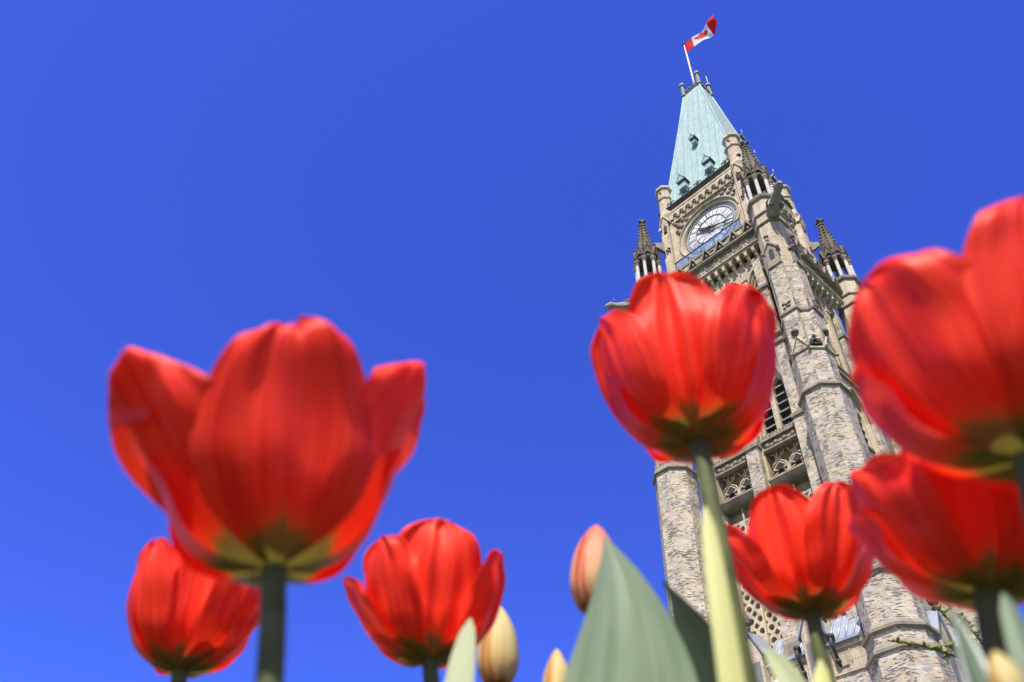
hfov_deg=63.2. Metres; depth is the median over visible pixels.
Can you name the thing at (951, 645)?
budding shrub
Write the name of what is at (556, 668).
tulip bud
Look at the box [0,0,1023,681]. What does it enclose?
sky
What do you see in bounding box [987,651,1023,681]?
tulip bud
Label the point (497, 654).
tulip bud
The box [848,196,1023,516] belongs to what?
red tulip
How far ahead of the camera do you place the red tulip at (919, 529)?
0.26 m
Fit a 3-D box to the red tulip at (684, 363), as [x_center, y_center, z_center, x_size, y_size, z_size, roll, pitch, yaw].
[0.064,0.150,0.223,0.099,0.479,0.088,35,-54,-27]
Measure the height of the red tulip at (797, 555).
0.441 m
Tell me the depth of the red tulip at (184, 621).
0.41 m
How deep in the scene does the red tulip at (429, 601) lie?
0.39 m
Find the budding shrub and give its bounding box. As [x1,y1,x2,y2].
[887,604,981,658]
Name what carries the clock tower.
on the pavement
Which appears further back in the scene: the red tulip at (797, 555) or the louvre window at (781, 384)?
the louvre window at (781, 384)
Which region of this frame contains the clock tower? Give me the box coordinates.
[605,42,979,681]
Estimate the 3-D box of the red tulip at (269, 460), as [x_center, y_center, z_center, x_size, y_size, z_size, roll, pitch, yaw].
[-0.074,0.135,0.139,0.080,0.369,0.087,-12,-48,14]
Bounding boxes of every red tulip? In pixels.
[107,316,425,681]
[126,537,259,681]
[343,517,505,681]
[590,271,776,681]
[726,480,873,681]
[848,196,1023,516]
[848,449,1023,681]
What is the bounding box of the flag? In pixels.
[685,14,716,51]
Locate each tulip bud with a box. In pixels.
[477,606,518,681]
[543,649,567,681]
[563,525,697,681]
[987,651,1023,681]
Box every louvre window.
[764,407,775,429]
[774,383,790,420]
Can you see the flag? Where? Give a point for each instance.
(709, 30)
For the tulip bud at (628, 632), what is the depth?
0.29 m
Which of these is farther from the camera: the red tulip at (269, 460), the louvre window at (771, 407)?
the louvre window at (771, 407)

